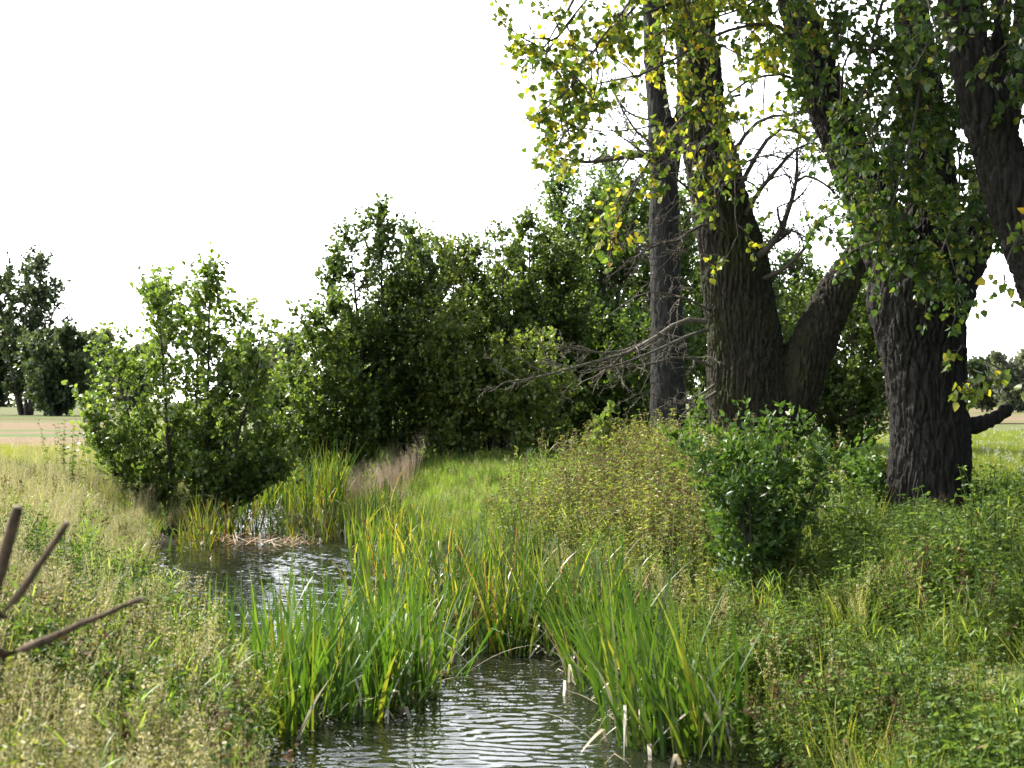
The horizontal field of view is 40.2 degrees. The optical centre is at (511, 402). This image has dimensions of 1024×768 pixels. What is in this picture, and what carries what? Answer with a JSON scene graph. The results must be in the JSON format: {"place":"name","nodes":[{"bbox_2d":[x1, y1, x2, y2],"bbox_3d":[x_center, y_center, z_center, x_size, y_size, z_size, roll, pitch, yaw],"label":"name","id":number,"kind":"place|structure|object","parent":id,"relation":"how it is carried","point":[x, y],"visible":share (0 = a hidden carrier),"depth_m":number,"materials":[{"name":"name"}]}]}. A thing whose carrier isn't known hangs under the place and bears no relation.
{"place":"outdoors","nodes":[
{"label":"outdoors","id":0,"kind":"place"},
{"bbox_2d":[0,420,116,458],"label":"stubble field","id":1,"kind":"structure","parent":0,"point":[25,431],"depth_m":75.16,"materials":[{"name":"beige plant"}]},
{"bbox_2d":[0,406,325,418],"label":"field","id":2,"kind":"structure","parent":0,"point":[9,412],"depth_m":185.05,"materials":[{"name":"beige plant"}]},
{"bbox_2d":[0,320,15,406],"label":"tree","id":3,"kind":"object","parent":2,"relation":"on","point":[4,396],"visible":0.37,"depth_m":179.39,"materials":[{"name":"green plant"}]},
{"bbox_2d":[0,243,73,414],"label":"tree","id":4,"kind":"object","parent":2,"relation":"on","point":[32,318],"visible":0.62,"depth_m":174.30,"materials":[{"name":"green plant"}]},
{"bbox_2d":[13,321,103,415],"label":"tree","id":5,"kind":"object","parent":2,"relation":"on","point":[49,365],"visible":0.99,"depth_m":163.81,"materials":[{"name":"green plant"}]},
{"bbox_2d":[80,327,120,410],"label":"tree","id":6,"kind":"object","parent":2,"relation":"on","point":[110,334],"visible":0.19,"depth_m":258.17,"materials":[{"name":"green plant"}]},
{"bbox_2d":[106,341,161,410],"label":"field tree","id":7,"kind":"object","parent":2,"relation":"on","point":[136,346],"visible":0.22,"depth_m":268.85,"materials":[{"name":"green plant"}]},
{"bbox_2d":[258,285,409,484],"bbox_3d":[-4.688,-0.213,36.272,4.044,5.702,2.832,0,0,0],"label":"alder tree","id":8,"kind":"object","parent":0,"point":[320,422],"visible":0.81,"depth_m":36.02,"materials":[{"name":"green plant"}]},
{"bbox_2d":[0,452,855,767],"label":"straw grass","id":9,"kind":"structure","parent":0,"point":[67,499],"depth_m":11.09,"materials":[{"name":"plant"}]},
{"bbox_2d":[150,497,771,767],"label":"stream water","id":10,"kind":"structure","parent":0,"point":[501,734],"depth_m":11.73,"materials":[{"name":"black liquid"}]},
{"bbox_2d":[181,529,318,549],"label":"floating reeds","id":11,"kind":"object","parent":10,"relation":"on","point":[236,537],"visible":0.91,"depth_m":25.65,"materials":[{"name":"beige plant"}]},
{"bbox_2d":[251,354,339,457],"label":"alder tree","id":12,"kind":"object","parent":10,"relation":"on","point":[301,360],"visible":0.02,"depth_m":42.64,"materials":[{"name":"green plant"}]},
{"bbox_2d":[162,532,528,740],"bbox_3d":[-1.327,2.182,12.770,3.782,2.080,3.576,0,0,-37],"label":"reed clump","id":13,"kind":"object","parent":10,"relation":"in","point":[323,675],"visible":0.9,"depth_m":11.99,"materials":[{"name":"green plant"}]},
{"bbox_2d":[266,659,611,766],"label":"floating debris","id":14,"kind":"object","parent":10,"relation":"on","point":[480,720],"visible":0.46,"depth_m":11.40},
{"bbox_2d":[0,430,1020,767],"label":"seeding weeds","id":15,"kind":"object","parent":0,"point":[73,744],"depth_m":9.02,"materials":[{"name":"green plant"}]},
{"bbox_2d":[0,437,1023,767],"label":"nettles","id":16,"kind":"object","parent":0,"point":[831,536],"depth_m":11.65,"materials":[{"name":"green plant"}]},
{"bbox_2d":[0,439,1023,767],"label":"low herbs","id":17,"kind":"object","parent":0,"point":[847,702],"depth_m":11.53,"materials":[{"name":"green plant"}]},
{"bbox_2d":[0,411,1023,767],"label":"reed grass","id":18,"kind":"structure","parent":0,"point":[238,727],"depth_m":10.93,"materials":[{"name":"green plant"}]},
{"bbox_2d":[0,463,1023,767],"label":"brown seed weeds","id":19,"kind":"object","parent":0,"point":[289,755],"depth_m":10.20,"materials":[{"name":"plant"}]},
{"bbox_2d":[0,403,1023,767],"bbox_3d":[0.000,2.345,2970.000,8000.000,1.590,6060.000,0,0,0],"label":"ground","id":20,"kind":"structure","parent":0,"point":[1008,427],"depth_m":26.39,"materials":[{"name":"green plant"}]},
{"bbox_2d":[0,505,22,590],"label":"broken stick","id":21,"kind":"object","parent":20,"relation":"on","point":[8,539],"visible":1,"depth_m":4.19,"materials":[{"name":"brown wood"}]},
{"bbox_2d":[0,521,69,619],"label":"broken stick","id":22,"kind":"object","parent":20,"relation":"on","point":[22,589],"visible":1,"depth_m":3.99,"materials":[{"name":"brown wood"}]},
{"bbox_2d":[37,419,91,486],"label":"nettle plant","id":23,"kind":"object","parent":20,"relation":"on","point":[73,463],"visible":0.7,"depth_m":27.05,"materials":[{"name":"green plant"}]},
{"bbox_2d":[0,597,143,659],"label":"broken stick","id":24,"kind":"object","parent":20,"relation":"on","point":[36,643],"visible":1,"depth_m":4.29,"materials":[{"name":"brown wood"}]},
{"bbox_2d":[0,434,249,767],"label":"seeding grass","id":25,"kind":"structure","parent":20,"relation":"on","point":[22,527],"depth_m":11.82,"materials":[{"name":"plant"}]},
{"bbox_2d":[116,706,135,759],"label":"dock stalk","id":26,"kind":"object","parent":20,"relation":"on","point":[123,736],"visible":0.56,"depth_m":7.55,"materials":[{"name":"brown plant"}]},
{"bbox_2d":[61,241,315,520],"bbox_3d":[-6.768,-0.383,30.088,4.916,6.093,3.712,0,0,0],"label":"alder tree","id":27,"kind":"object","parent":20,"relation":"on","point":[207,432],"visible":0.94,"depth_m":29.54,"materials":[{"name":"green plant"}]},
{"bbox_2d":[205,709,225,743],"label":"dock stalk","id":28,"kind":"object","parent":20,"relation":"on","point":[215,713],"visible":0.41,"depth_m":8.23,"materials":[{"name":"brown plant"}]},
{"bbox_2d":[165,488,351,552],"bbox_3d":[-4.819,2.305,26.590,3.862,1.466,5.083,0,0,0],"label":"reed clump","id":29,"kind":"object","parent":20,"relation":"on","point":[208,532],"visible":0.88,"depth_m":27.02,"materials":[{"name":"green plant"}]},
{"bbox_2d":[168,563,381,664],"bbox_3d":[-2.316,2.150,13.958,2.310,1.461,4.092,0,0,-17],"label":"reed clump","id":30,"kind":"object","parent":20,"relation":"on","point":[232,622],"visible":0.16,"depth_m":14.43,"materials":[{"name":"green plant"}]},
{"bbox_2d":[257,331,306,373],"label":"tree","id":31,"kind":"object","parent":20,"relation":"on","point":[273,360],"visible":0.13,"depth_m":186.51,"materials":[{"name":"green plant"}]},
{"bbox_2d":[228,434,368,521],"bbox_3d":[-5.554,1.859,35.463,4.048,2.544,11.152,0,0,-8],"label":"reed clump","id":32,"kind":"object","parent":20,"relation":"on","point":[332,485],"visible":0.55,"depth_m":32.07,"materials":[{"name":"green plant"}]},
{"bbox_2d":[316,464,448,569],"bbox_3d":[-2.503,2.095,25.773,2.102,1.687,8.622,0,0,-12],"label":"reed clump","id":33,"kind":"object","parent":20,"relation":"on","point":[378,515],"visible":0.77,"depth_m":24.75,"materials":[{"name":"green plant"}]},
{"bbox_2d":[310,192,456,466],"bbox_3d":[-3.258,-1.864,37.892,4.348,7.530,3.693,0,0,0],"label":"alder tree","id":34,"kind":"object","parent":20,"relation":"on","point":[401,292],"visible":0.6,"depth_m":37.20,"materials":[{"name":"green plant"}]},
{"bbox_2d":[337,429,432,506],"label":"plume grass","id":35,"kind":"structure","parent":20,"relation":"on","point":[394,472],"depth_m":32.95,"materials":[{"name":"beige plant"}]},
{"bbox_2d":[299,303,483,444],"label":"alder tree","id":36,"kind":"object","parent":20,"relation":"on","point":[373,357],"visible":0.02,"depth_m":45.74,"materials":[{"name":"green plant"}]},
{"bbox_2d":[294,444,587,564],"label":"fresh grass","id":37,"kind":"structure","parent":20,"relation":"on","point":[445,486],"depth_m":29.71,"materials":[{"name":"green plant"}]},
{"bbox_2d":[388,220,505,450],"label":"alder tree","id":38,"kind":"object","parent":20,"relation":"on","point":[441,252],"visible":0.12,"depth_m":40.36,"materials":[{"name":"green plant"}]},
{"bbox_2d":[385,289,525,457],"bbox_3d":[-1.417,-0.611,37.511,3.363,4.785,2.985,0,0,27],"label":"alder tree","id":39,"kind":"object","parent":20,"relation":"on","point":[455,421],"visible":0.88,"depth_m":36.99,"materials":[{"name":"green plant"}]},
{"bbox_2d":[437,219,555,453],"bbox_3d":[-0.689,-1.706,40.105,3.959,6.927,3.510,0,0,0],"label":"alder tree","id":40,"kind":"object","parent":20,"relation":"on","point":[526,307],"visible":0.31,"depth_m":39.88,"materials":[{"name":"green plant"}]},
{"bbox_2d":[330,490,664,657],"bbox_3d":[-0.360,2.054,17.408,3.799,1.959,7.158,0,0,-10],"label":"reed clump","id":41,"kind":"object","parent":20,"relation":"on","point":[489,579],"visible":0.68,"depth_m":15.23,"materials":[{"name":"green plant"}]},
{"bbox_2d":[5,385,1003,406],"bbox_3d":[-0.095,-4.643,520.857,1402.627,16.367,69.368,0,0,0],"label":"distant woods","id":42,"kind":"object","parent":20,"relation":"on","point":[173,404],"visible":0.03,"depth_m":514.08,"materials":[{"name":"green plant"}]},
{"bbox_2d":[474,322,588,457],"bbox_3d":[0.567,-0.205,36.967,2.986,3.960,2.166,0,0,16],"label":"alder tree","id":43,"kind":"object","parent":20,"relation":"on","point":[516,402],"visible":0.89,"depth_m":36.72,"materials":[{"name":"green plant"}]},
{"bbox_2d":[480,203,600,449],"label":"alder tree","id":44,"kind":"object","parent":20,"relation":"on","point":[548,276],"visible":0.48,"depth_m":41.48,"materials":[{"name":"green plant"}]},
{"bbox_2d":[453,0,686,434],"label":"poplar tree","id":45,"kind":"object","parent":20,"relation":"on","point":[668,377],"visible":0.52,"depth_m":33.69,"materials":[{"name":"grey plant"}]},
{"bbox_2d":[525,144,650,446],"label":"alder tree","id":46,"kind":"object","parent":20,"relation":"on","point":[556,205],"visible":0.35,"depth_m":44.33,"materials":[{"name":"green plant"}]},
{"bbox_2d":[582,400,624,458],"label":"elder shrub","id":47,"kind":"object","parent":20,"relation":"on","point":[600,422],"visible":0.36,"depth_m":23.02,"materials":[{"name":"green plant"}]},
{"bbox_2d":[545,294,706,442],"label":"alder tree","id":48,"kind":"object","parent":20,"relation":"on","point":[618,391],"visible":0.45,"depth_m":42.23,"materials":[{"name":"green plant"}]},
{"bbox_2d":[493,514,802,767],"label":"reed clump","id":49,"kind":"object","parent":20,"relation":"on","point":[651,706],"visible":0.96,"depth_m":10.81,"materials":[{"name":"green plant"}]},
{"bbox_2d":[590,174,706,417],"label":"alder tree","id":50,"kind":"object","parent":20,"relation":"on","point":[686,265],"visible":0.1,"depth_m":46.88,"materials":[{"name":"green plant"}]},
{"bbox_2d":[483,408,846,622],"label":"tall weeds","id":51,"kind":"object","parent":20,"relation":"on","point":[643,478],"visible":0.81,"depth_m":19.45,"materials":[{"name":"green plant"}]},
{"bbox_2d":[477,0,906,480],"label":"poplar tree","id":52,"kind":"object","parent":20,"relation":"on","point":[755,359],"visible":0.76,"depth_m":26.37,"materials":[{"name":"brown plant"}]},
{"bbox_2d":[680,185,802,437],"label":"alder tree","id":53,"kind":"object","parent":20,"relation":"on","point":[702,375],"visible":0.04,"depth_m":49.42,"materials":[{"name":"green plant"}]},
{"bbox_2d":[488,0,1023,515],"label":"poplar tree","id":54,"kind":"object","parent":20,"relation":"on","point":[930,246],"visible":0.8,"depth_m":16.60,"materials":[{"name":"green plant"}]},
{"bbox_2d":[653,389,877,593],"bbox_3d":[2.686,1.109,15.243,2.393,2.517,1.867,0,0,0],"label":"elder shrub","id":55,"kind":"object","parent":20,"relation":"on","point":[754,497],"visible":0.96,"depth_m":14.97,"materials":[{"name":"green plant"}]},
{"bbox_2d":[706,243,850,425],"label":"alder tree","id":56,"kind":"object","parent":20,"relation":"on","point":[809,270],"visible":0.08,"depth_m":47.70,"materials":[{"name":"green plant"}]},
{"bbox_2d":[775,269,889,449],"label":"alder tree","id":57,"kind":"object","parent":20,"relation":"on","point":[855,381],"visible":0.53,"depth_m":43.31,"materials":[{"name":"green plant"}]},
{"bbox_2d":[807,442,888,507],"bbox_3d":[4.828,1.128,19.210,1.477,1.168,1.460,0,0,0],"label":"bramble shrub","id":58,"kind":"object","parent":20,"relation":"on","point":[869,468],"visible":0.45,"depth_m":19.02,"materials":[{"name":"green plant"}]},
{"bbox_2d":[798,426,1023,499],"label":"white flowers","id":59,"kind":"object","parent":20,"relation":"on","point":[987,449],"visible":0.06,"depth_m":42.56,"materials":[{"name":"plant"}]},
{"bbox_2d":[880,0,1023,411],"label":"poplar tree","id":60,"kind":"object","parent":20,"relation":"on","point":[979,66],"visible":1,"depth_m":15.24,"materials":[{"name":"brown plant"}]},
{"bbox_2d":[963,470,1023,514],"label":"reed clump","id":61,"kind":"object","parent":20,"relation":"on","point":[991,491],"visible":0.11,"depth_m":18.05,"materials":[{"name":"green plant"}]},
{"bbox_2d":[0,0,1023,402],"label":"sky","id":62,"kind":"structure","parent":0,"point":[134,133],"materials":[{"name":"white"}]},
{"bbox_2d":[687,408,1023,422],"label":"stubble field","id":63,"kind":"structure","parent":0,"point":[1016,417],"depth_m":171.37,"materials":[{"name":"plant"}]},
{"bbox_2d":[966,350,1008,411],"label":"tree","id":64,"kind":"object","parent":63,"relation":"on","point":[987,403],"visible":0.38,"depth_m":238.18,"materials":[{"name":"green plant"}]},
{"bbox_2d":[986,348,1023,411],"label":"tree","id":65,"kind":"object","parent":63,"relation":"on","point":[1010,394],"visible":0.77,"depth_m":228.87,"materials":[{"name":"green plant"}]},
{"bbox_2d":[693,428,1023,592],"label":"meadow grass","id":66,"kind":"structure","parent":0,"point":[1003,435],"depth_m":43.42,"materials":[{"name":"green plant"}]}
]}

